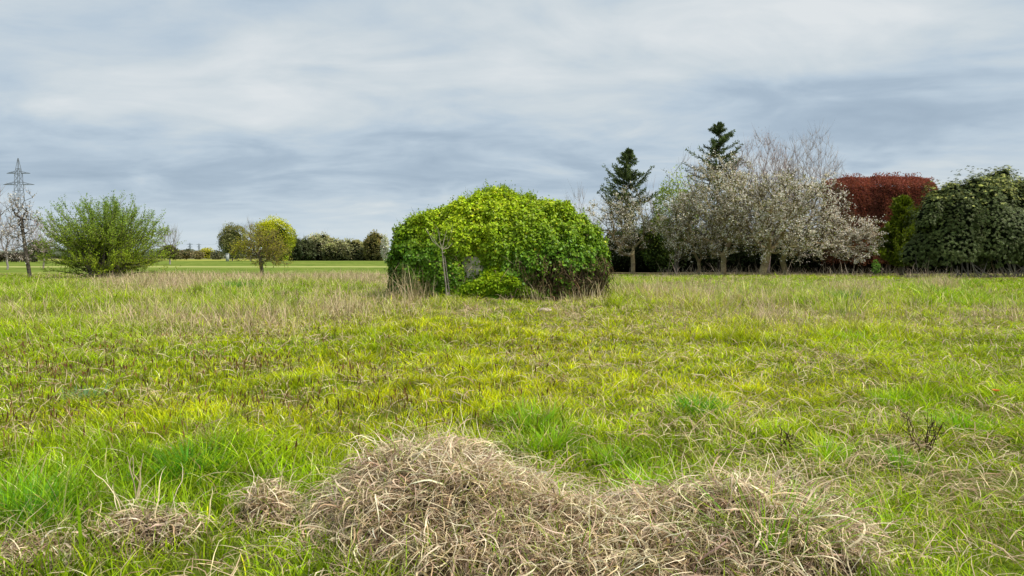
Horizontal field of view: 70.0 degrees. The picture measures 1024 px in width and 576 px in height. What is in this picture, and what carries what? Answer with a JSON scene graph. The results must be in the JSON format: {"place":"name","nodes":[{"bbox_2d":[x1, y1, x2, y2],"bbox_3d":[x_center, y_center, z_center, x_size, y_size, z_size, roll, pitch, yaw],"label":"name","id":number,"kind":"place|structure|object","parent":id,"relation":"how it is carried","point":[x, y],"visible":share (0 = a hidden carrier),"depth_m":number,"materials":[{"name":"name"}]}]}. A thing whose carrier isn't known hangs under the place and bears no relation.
{"place":"outdoors","nodes":[
{"label":"outdoors","id":0,"kind":"place"},
{"bbox_2d":[0,258,1023,575],"bbox_3d":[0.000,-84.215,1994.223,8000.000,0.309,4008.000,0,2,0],"label":"ground","id":1,"kind":"structure","parent":0,"point":[192,264],"depth_m":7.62,"materials":[{"name":"green plant"}]},
{"bbox_2d":[0,182,11,239],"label":"bare tree","id":2,"kind":"object","parent":1,"relation":"on","point":[5,203],"visible":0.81,"depth_m":70.29,"materials":[{"name":"grey plant"}]},
{"bbox_2d":[0,220,21,269],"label":"bare tree","id":3,"kind":"object","parent":1,"relation":"on","point":[5,251],"visible":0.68,"depth_m":89.84,"materials":[{"name":"grey plant"}]},
{"bbox_2d":[3,158,37,261],"bbox_3d":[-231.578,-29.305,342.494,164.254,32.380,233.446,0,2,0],"label":"electricity pylon","id":4,"kind":"object","parent":1,"relation":"on","point":[17,174],"visible":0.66,"depth_m":228.41,"materials":[{"name":"metal"}]},
{"bbox_2d":[0,185,45,276],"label":"young tree","id":5,"kind":"object","parent":1,"relation":"on","point":[26,255],"visible":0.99,"depth_m":55.78,"materials":[{"name":"grey plant"}]},
{"bbox_2d":[0,251,55,261],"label":"hedge","id":6,"kind":"object","parent":1,"relation":"on","point":[3,258],"visible":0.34,"depth_m":199.08,"materials":[{"name":"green plant"}]},
{"bbox_2d":[27,240,53,259],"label":"bush","id":7,"kind":"object","parent":1,"relation":"on","point":[35,251],"visible":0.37,"depth_m":119.09,"materials":[{"name":"green plant"}]},
{"bbox_2d":[27,215,58,267],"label":"bare tree","id":8,"kind":"object","parent":1,"relation":"on","point":[36,236],"visible":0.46,"depth_m":94.73,"materials":[{"name":"grey plant"}]},
{"bbox_2d":[0,499,115,575],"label":"dry grass heap","id":9,"kind":"object","parent":1,"relation":"on","point":[30,560],"visible":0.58,"depth_m":3.67,"materials":[{"name":"beige plant"}]},
{"bbox_2d":[0,455,132,543],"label":"grass tuft","id":10,"kind":"object","parent":1,"relation":"on","point":[30,505],"visible":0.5,"depth_m":4.10,"materials":[{"name":"green plant"}]},
{"bbox_2d":[44,382,133,402],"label":"grass tuft","id":11,"kind":"object","parent":1,"relation":"on","point":[85,392],"visible":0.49,"depth_m":8.36,"materials":[{"name":"green plant"}]},
{"bbox_2d":[28,190,184,277],"bbox_3d":[-28.613,-3.854,51.859,9.539,6.550,8.721,-1,3,-30],"label":"shrub","id":12,"kind":"object","parent":1,"relation":"on","point":[106,246],"visible":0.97,"depth_m":50.77,"materials":[{"name":"green plant"}]},
{"bbox_2d":[114,426,141,443],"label":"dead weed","id":13,"kind":"object","parent":1,"relation":"on","point":[128,435],"visible":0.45,"depth_m":5.90,"materials":[{"name":"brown plant"}]},
{"bbox_2d":[127,453,143,512],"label":"dry stalk","id":14,"kind":"object","parent":1,"relation":"on","point":[138,490],"visible":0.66,"depth_m":4.35,"materials":[{"name":"beige plant"}]},
{"bbox_2d":[59,272,220,284],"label":"dry grass clump","id":15,"kind":"object","parent":1,"relation":"on","point":[150,278],"visible":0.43,"depth_m":39.68,"materials":[{"name":"plant"}]},
{"bbox_2d":[64,464,227,565],"bbox_3d":[-2.011,1.185,3.952,0.882,0.504,0.877,0,2,0],"label":"dry grass heap","id":16,"kind":"object","parent":1,"relation":"on","point":[147,521],"visible":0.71,"depth_m":3.93,"materials":[{"name":"beige plant"}]},
{"bbox_2d":[156,223,180,263],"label":"bare tree","id":17,"kind":"object","parent":1,"relation":"on","point":[170,241],"visible":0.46,"depth_m":149.88,"materials":[{"name":"grey plant"}]},
{"bbox_2d":[158,244,181,259],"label":"bush","id":18,"kind":"object","parent":1,"relation":"on","point":[177,256],"visible":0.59,"depth_m":144.26,"materials":[{"name":"green plant"}]},
{"bbox_2d":[92,432,256,492],"bbox_3d":[-2.308,1.213,5.165,1.105,0.342,1.115,0,2,0],"label":"grass tuft","id":19,"kind":"object","parent":1,"relation":"on","point":[186,452],"visible":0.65,"depth_m":5.16,"materials":[{"name":"green plant"}]},
{"bbox_2d":[171,249,197,259],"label":"bush","id":20,"kind":"object","parent":1,"relation":"on","point":[186,255],"visible":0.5,"depth_m":298.75,"materials":[{"name":"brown plant"}]},
{"bbox_2d":[0,249,389,257],"bbox_3d":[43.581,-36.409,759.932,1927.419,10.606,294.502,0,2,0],"label":"woodland","id":21,"kind":"object","parent":1,"relation":"on","point":[138,255],"depth_m":658.58,"materials":[{"name":"green plant"}]},
{"bbox_2d":[192,250,204,259],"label":"bush","id":22,"kind":"object","parent":1,"relation":"on","point":[200,256],"visible":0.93,"depth_m":388.80,"materials":[{"name":"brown plant"}]},
{"bbox_2d":[199,247,214,258],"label":"bush","id":23,"kind":"object","parent":1,"relation":"on","point":[207,253],"visible":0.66,"depth_m":398.46,"materials":[{"name":"yellow plant"}]},
{"bbox_2d":[210,250,224,259],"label":"bush","id":24,"kind":"object","parent":1,"relation":"on","point":[215,255],"visible":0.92,"depth_m":378.49,"materials":[{"name":"green plant"}]},
{"bbox_2d":[216,222,247,260],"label":"leafy tree","id":25,"kind":"object","parent":1,"relation":"on","point":[227,237],"visible":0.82,"depth_m":247.80,"materials":[{"name":"green plant"}]},
{"bbox_2d":[217,280,261,287],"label":"grass tuft","id":26,"kind":"object","parent":1,"relation":"on","point":[234,284],"visible":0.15,"depth_m":33.04,"materials":[{"name":"plant"}]},
{"bbox_2d":[242,219,256,260],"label":"bare tree","id":27,"kind":"object","parent":1,"relation":"on","point":[249,223],"visible":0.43,"depth_m":255.31,"materials":[{"name":"grey plant"}]},
{"bbox_2d":[227,218,294,272],"bbox_3d":[-20.811,-3.321,60.175,5.716,4.848,3.907,0,2,0],"label":"tree","id":28,"kind":"object","parent":1,"relation":"on","point":[247,246],"visible":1,"depth_m":59.62,"materials":[{"name":"green plant"}]},
{"bbox_2d":[215,451,314,539],"bbox_3d":[-1.431,1.169,4.347,0.719,0.541,0.884,0,2,0],"label":"dry grass heap","id":29,"kind":"object","parent":1,"relation":"on","point":[263,500],"visible":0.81,"depth_m":4.26,"materials":[{"name":"beige plant"}]},
{"bbox_2d":[248,215,297,260],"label":"leafy tree","id":30,"kind":"object","parent":1,"relation":"on","point":[276,224],"visible":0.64,"depth_m":257.14,"materials":[{"name":"green plant"}]},
{"bbox_2d":[278,234,304,260],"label":"hedgerow tree","id":31,"kind":"object","parent":1,"relation":"on","point":[297,254],"visible":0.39,"depth_m":272.91,"materials":[{"name":"green plant"}]},
{"bbox_2d":[296,236,317,260],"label":"hedgerow tree","id":32,"kind":"object","parent":1,"relation":"on","point":[309,249],"visible":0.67,"depth_m":277.02,"materials":[{"name":"green plant"}]},
{"bbox_2d":[305,231,330,260],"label":"hedgerow tree","id":33,"kind":"object","parent":1,"relation":"on","point":[317,240],"visible":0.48,"depth_m":280.21,"materials":[{"name":"green plant"}]},
{"bbox_2d":[285,267,382,281],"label":"dry grass clump","id":34,"kind":"object","parent":1,"relation":"on","point":[346,274],"visible":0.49,"depth_m":44.02,"materials":[{"name":"plant"}]},
{"bbox_2d":[320,237,354,260],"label":"hedgerow tree","id":35,"kind":"object","parent":1,"relation":"on","point":[336,249],"visible":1,"depth_m":272.78,"materials":[{"name":"green plant"}]},
{"bbox_2d":[284,294,398,314],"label":"dry grass clump","id":36,"kind":"object","parent":1,"relation":"on","point":[354,305],"visible":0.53,"depth_m":20.99,"materials":[{"name":"plant"}]},
{"bbox_2d":[343,237,364,260],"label":"hedgerow tree","id":37,"kind":"object","parent":1,"relation":"on","point":[355,246],"visible":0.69,"depth_m":276.84,"materials":[{"name":"green plant"}]},
{"bbox_2d":[360,229,389,260],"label":"hedgerow tree","id":38,"kind":"object","parent":1,"relation":"on","point":[372,242],"visible":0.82,"depth_m":272.83,"materials":[{"name":"green plant"}]},
{"bbox_2d":[0,310,763,487],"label":"brown flower spikes","id":39,"kind":"object","parent":1,"relation":"on","point":[196,382],"visible":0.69,"depth_m":8.84,"materials":[{"name":"brown plant"}]},
{"bbox_2d":[380,233,388,260],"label":"blossom tree","id":40,"kind":"object","parent":1,"relation":"on","point":[384,246],"visible":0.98,"depth_m":244.12,"materials":[{"name":"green plant"}]},
{"bbox_2d":[378,266,435,301],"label":"dry grass clump","id":41,"kind":"object","parent":1,"relation":"on","point":[411,290],"visible":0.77,"depth_m":24.21,"materials":[{"name":"beige plant"}]},
{"bbox_2d":[235,394,600,575],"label":"dry grass heap","id":42,"kind":"object","parent":1,"relation":"on","point":[407,499],"visible":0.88,"depth_m":3.77,"materials":[{"name":"beige plant"}]},
{"bbox_2d":[419,229,443,296],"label":"shrub","id":43,"kind":"object","parent":1,"relation":"on","point":[433,280],"visible":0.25,"depth_m":24.50,"materials":[{"name":"green plant"}]},
{"bbox_2d":[425,225,452,295],"bbox_3d":[-2.240,-0.757,24.257,1.286,2.730,0.621,-1,3,-22],"label":"sapling tree","id":44,"kind":"object","parent":1,"relation":"on","point":[441,248],"visible":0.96,"depth_m":24.13,"materials":[{"name":"grey plant"}]},
{"bbox_2d":[443,252,449,294],"bbox_3d":[-2.183,-0.295,24.190,0.290,1.812,0.135,0,2,0],"label":"tree stake","id":45,"kind":"object","parent":1,"relation":"on","point":[446,275],"visible":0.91,"depth_m":24.19,"materials":[{"name":"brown wood"}]},
{"bbox_2d":[443,263,549,300],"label":"shrub","id":46,"kind":"object","parent":1,"relation":"on","point":[490,283],"visible":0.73,"depth_m":24.09,"materials":[{"name":"green plant"}]},
{"bbox_2d":[382,179,616,300],"bbox_3d":[-0.519,-1.421,26.913,8.812,5.288,6.627,0,2,0],"label":"overgrown hut","id":47,"kind":"object","parent":1,"relation":"on","point":[552,245],"visible":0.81,"depth_m":24.67,"materials":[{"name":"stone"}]},
{"bbox_2d":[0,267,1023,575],"bbox_3d":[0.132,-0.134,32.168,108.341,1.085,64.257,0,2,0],"label":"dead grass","id":48,"kind":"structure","parent":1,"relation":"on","point":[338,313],"depth_m":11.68,"materials":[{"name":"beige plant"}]},
{"bbox_2d":[440,391,592,443],"bbox_3d":[-0.016,1.160,6.481,1.119,0.371,1.437,2,3,39],"label":"grass tuft","id":49,"kind":"object","parent":1,"relation":"on","point":[536,416],"visible":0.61,"depth_m":6.61,"materials":[{"name":"green plant"}]},
{"bbox_2d":[517,283,544,301],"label":"dry grass clump","id":50,"kind":"object","parent":1,"relation":"on","point":[533,297],"visible":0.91,"depth_m":23.86,"materials":[{"name":"plant"}]},
{"bbox_2d":[501,411,605,465],"bbox_3d":[0.314,1.212,5.939,1.106,0.329,1.019,0,2,0],"label":"grass tuft","id":51,"kind":"object","parent":1,"relation":"on","point":[559,441],"visible":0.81,"depth_m":5.91,"materials":[{"name":"green plant"}]},
{"bbox_2d":[440,470,675,575],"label":"dry grass heap","id":52,"kind":"object","parent":1,"relation":"on","point":[577,559],"visible":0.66,"depth_m":3.51,"materials":[{"name":"beige plant"}]},
{"bbox_2d":[565,183,589,218],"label":"bare tree","id":53,"kind":"object","parent":1,"relation":"on","point":[579,195],"visible":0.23,"depth_m":94.95,"materials":[{"name":"grey plant"}]},
{"bbox_2d":[562,278,615,298],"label":"dry grass clump","id":54,"kind":"object","parent":1,"relation":"on","point":[603,293],"visible":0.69,"depth_m":24.18,"materials":[{"name":"beige plant"}]},
{"bbox_2d":[569,431,675,476],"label":"grass tuft","id":55,"kind":"object","parent":1,"relation":"on","point":[601,455],"visible":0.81,"depth_m":5.64,"materials":[{"name":"green plant"}]},
{"bbox_2d":[584,181,662,273],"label":"blossom tree","id":56,"kind":"object","parent":1,"relation":"on","point":[629,235],"visible":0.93,"depth_m":67.38,"materials":[{"name":"grey plant"}]},
{"bbox_2d":[596,147,680,234],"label":"conifer tree","id":57,"kind":"object","parent":1,"relation":"on","point":[626,173],"visible":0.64,"depth_m":82.96,"materials":[{"name":"green plant"}]},
{"bbox_2d":[637,176,658,226],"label":"bare tree","id":58,"kind":"object","parent":1,"relation":"on","point":[647,202],"visible":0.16,"depth_m":91.95,"materials":[{"name":"grey plant"}]},
{"bbox_2d":[598,453,704,497],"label":"grass tuft","id":59,"kind":"object","parent":1,"relation":"on","point":[644,477],"visible":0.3,"depth_m":4.91,"materials":[{"name":"green plant"}]},
{"bbox_2d":[639,216,674,272],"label":"leafy tree","id":60,"kind":"object","parent":1,"relation":"on","point":[655,254],"visible":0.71,"depth_m":72.95,"materials":[{"name":"green plant"}]},
{"bbox_2d":[617,282,727,291],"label":"dry grass clump","id":61,"kind":"object","parent":1,"relation":"on","point":[661,287],"visible":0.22,"depth_m":29.84,"materials":[{"name":"plant"}]},
{"bbox_2d":[650,164,701,272],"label":"tree","id":62,"kind":"object","parent":1,"relation":"on","point":[671,193],"visible":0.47,"depth_m":65.69,"materials":[{"name":"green plant"}]},
{"bbox_2d":[667,147,709,228],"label":"bare tree","id":63,"kind":"object","parent":1,"relation":"on","point":[688,176],"visible":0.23,"depth_m":85.57,"materials":[{"name":"grey plant"}]},
{"bbox_2d":[652,183,736,272],"bbox_3d":[16.223,-5.282,63.807,7.935,8.457,6.149,0,2,0],"label":"blossom tree","id":64,"kind":"object","parent":1,"relation":"on","point":[670,239],"visible":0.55,"depth_m":63.19,"materials":[{"name":"grey plant"}]},
{"bbox_2d":[658,387,736,422],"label":"grass tuft","id":65,"kind":"object","parent":1,"relation":"on","point":[711,403],"visible":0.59,"depth_m":7.30,"materials":[{"name":"green plant"}]},
{"bbox_2d":[664,121,753,233],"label":"conifer tree","id":66,"kind":"object","parent":1,"relation":"on","point":[718,129],"visible":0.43,"depth_m":87.20,"materials":[{"name":"green plant"}]},
{"bbox_2d":[604,227,820,271],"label":"hedge","id":67,"kind":"object","parent":1,"relation":"on","point":[743,258],"visible":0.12,"depth_m":74.80,"materials":[{"name":"green plant"}]},
{"bbox_2d":[667,148,779,274],"bbox_3d":[17.419,-6.338,60.837,9.346,10.807,7.654,1,3,13],"label":"blossom tree","id":68,"kind":"object","parent":1,"relation":"on","point":[740,177],"visible":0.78,"depth_m":60.13,"materials":[{"name":"white plant"}]},
{"bbox_2d":[530,438,970,575],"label":"dry grass heap","id":69,"kind":"object","parent":1,"relation":"on","point":[719,552],"visible":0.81,"depth_m":3.62,"materials":[{"name":"beige plant"}]},
{"bbox_2d":[722,125,804,271],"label":"bare tree","id":70,"kind":"object","parent":1,"relation":"on","point":[771,161],"visible":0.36,"depth_m":73.25,"materials":[{"name":"grey plant"}]},
{"bbox_2d":[744,309,786,321],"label":"dry grass clump","id":71,"kind":"object","parent":1,"relation":"on","point":[764,315],"visible":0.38,"depth_m":17.55,"materials":[{"name":"beige plant"}]},
{"bbox_2d":[632,467,904,568],"bbox_3d":[1.328,1.150,3.688,1.203,0.497,1.148,2,3,36],"label":"grass tuft","id":72,"kind":"object","parent":1,"relation":"on","point":[784,541],"visible":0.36,"depth_m":3.56,"materials":[{"name":"green plant"}]},
{"bbox_2d":[712,156,836,274],"bbox_3d":[20.802,-5.463,58.277,9.993,9.399,8.203,0,2,0],"label":"blossom tree","id":73,"kind":"object","parent":1,"relation":"on","point":[767,250],"visible":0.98,"depth_m":57.36,"materials":[{"name":"white plant"}]},
{"bbox_2d":[777,424,805,452],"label":"dead weed","id":74,"kind":"object","parent":1,"relation":"on","point":[787,436],"visible":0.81,"depth_m":5.91,"materials":[{"name":"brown plant"}]},
{"bbox_2d":[769,117,847,231],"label":"bare tree","id":75,"kind":"object","parent":1,"relation":"on","point":[808,167],"visible":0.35,"depth_m":77.17,"materials":[{"name":"grey plant"}]},
{"bbox_2d":[760,170,890,274],"bbox_3d":[26.136,-5.410,61.718,10.605,8.980,7.476,0,2,0],"label":"blossom tree","id":76,"kind":"object","parent":1,"relation":"on","point":[856,235],"visible":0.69,"depth_m":60.84,"materials":[{"name":"white plant"}]},
{"bbox_2d":[772,423,890,477],"bbox_3d":[2.512,1.238,5.690,1.092,0.286,0.816,-2,3,-32],"label":"grass tuft","id":77,"kind":"object","parent":1,"relation":"on","point":[829,449],"visible":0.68,"depth_m":5.68,"materials":[{"name":"green plant"}]},
{"bbox_2d":[659,257,1023,278],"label":"brushwood","id":78,"kind":"object","parent":1,"relation":"on","point":[862,271],"visible":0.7,"depth_m":58.91,"materials":[{"name":"brown plant"}]},
{"bbox_2d":[819,288,881,302],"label":"grass tuft","id":79,"kind":"object","parent":1,"relation":"on","point":[850,294],"visible":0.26,"depth_m":23.42,"materials":[{"name":"green plant"}]},
{"bbox_2d":[821,327,888,343],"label":"grass tuft","id":80,"kind":"object","parent":1,"relation":"on","point":[842,334],"visible":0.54,"depth_m":13.73,"materials":[{"name":"plant"}]},
{"bbox_2d":[871,259,880,275],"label":"seedling bush","id":81,"kind":"object","parent":1,"relation":"on","point":[874,270],"visible":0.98,"depth_m":56.96,"materials":[{"name":"green plant"}]},
{"bbox_2d":[821,172,937,273],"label":"red leaved hedge","id":82,"kind":"object","parent":1,"relation":"on","point":[874,197],"visible":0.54,"depth_m":68.26,"materials":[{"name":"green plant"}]},
{"bbox_2d":[869,194,919,274],"bbox_3d":[32.846,-4.478,61.023,5.203,7.016,6.293,1,3,30],"label":"conifer tree","id":83,"kind":"object","parent":1,"relation":"on","point":[895,237],"visible":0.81,"depth_m":61.18,"materials":[{"name":"green plant"}]},
{"bbox_2d":[858,384,960,406],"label":"grass tuft","id":84,"kind":"object","parent":1,"relation":"on","point":[898,396],"visible":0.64,"depth_m":8.28,"materials":[{"name":"green plant"}]},
{"bbox_2d":[849,436,985,479],"bbox_3d":[2.972,1.304,5.653,0.924,0.234,0.881,0,2,0],"label":"grass tuft","id":85,"kind":"object","parent":1,"relation":"on","point":[901,453],"visible":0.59,"depth_m":5.59,"materials":[{"name":"green plant"}]},
{"bbox_2d":[898,408,945,455],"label":"dead weed","id":86,"kind":"object","parent":1,"relation":"on","point":[929,430],"visible":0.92,"depth_m":6.02,"materials":[{"name":"brown plant"}]},
{"bbox_2d":[893,272,975,285],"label":"dry grass clump","id":87,"kind":"object","parent":1,"relation":"on","point":[940,278],"visible":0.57,"depth_m":35.96,"materials":[{"name":"beige plant"}]},
{"bbox_2d":[880,403,1020,442],"bbox_3d":[4.275,1.259,6.903,1.563,0.288,1.369,0,2,0],"label":"grass tuft","id":88,"kind":"object","parent":1,"relation":"on","point":[958,423],"visible":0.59,"depth_m":6.84,"materials":[{"name":"green plant"}]},
{"bbox_2d":[898,165,1023,277],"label":"evergreen shrub","id":89,"kind":"object","parent":1,"relation":"on","point":[976,221],"visible":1,"depth_m":51.07,"materials":[{"name":"green plant"}]},
{"bbox_2d":[935,269,1021,272],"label":"hedge","id":90,"kind":"object","parent":1,"relation":"on","point":[949,271],"depth_m":71.33,"materials":[{"name":"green plant"}]},
{"bbox_2d":[0,0,1023,256],"label":"sky","id":91,"kind":"structure","parent":0,"point":[341,119],"materials":[{"name":"grey"}]}
]}

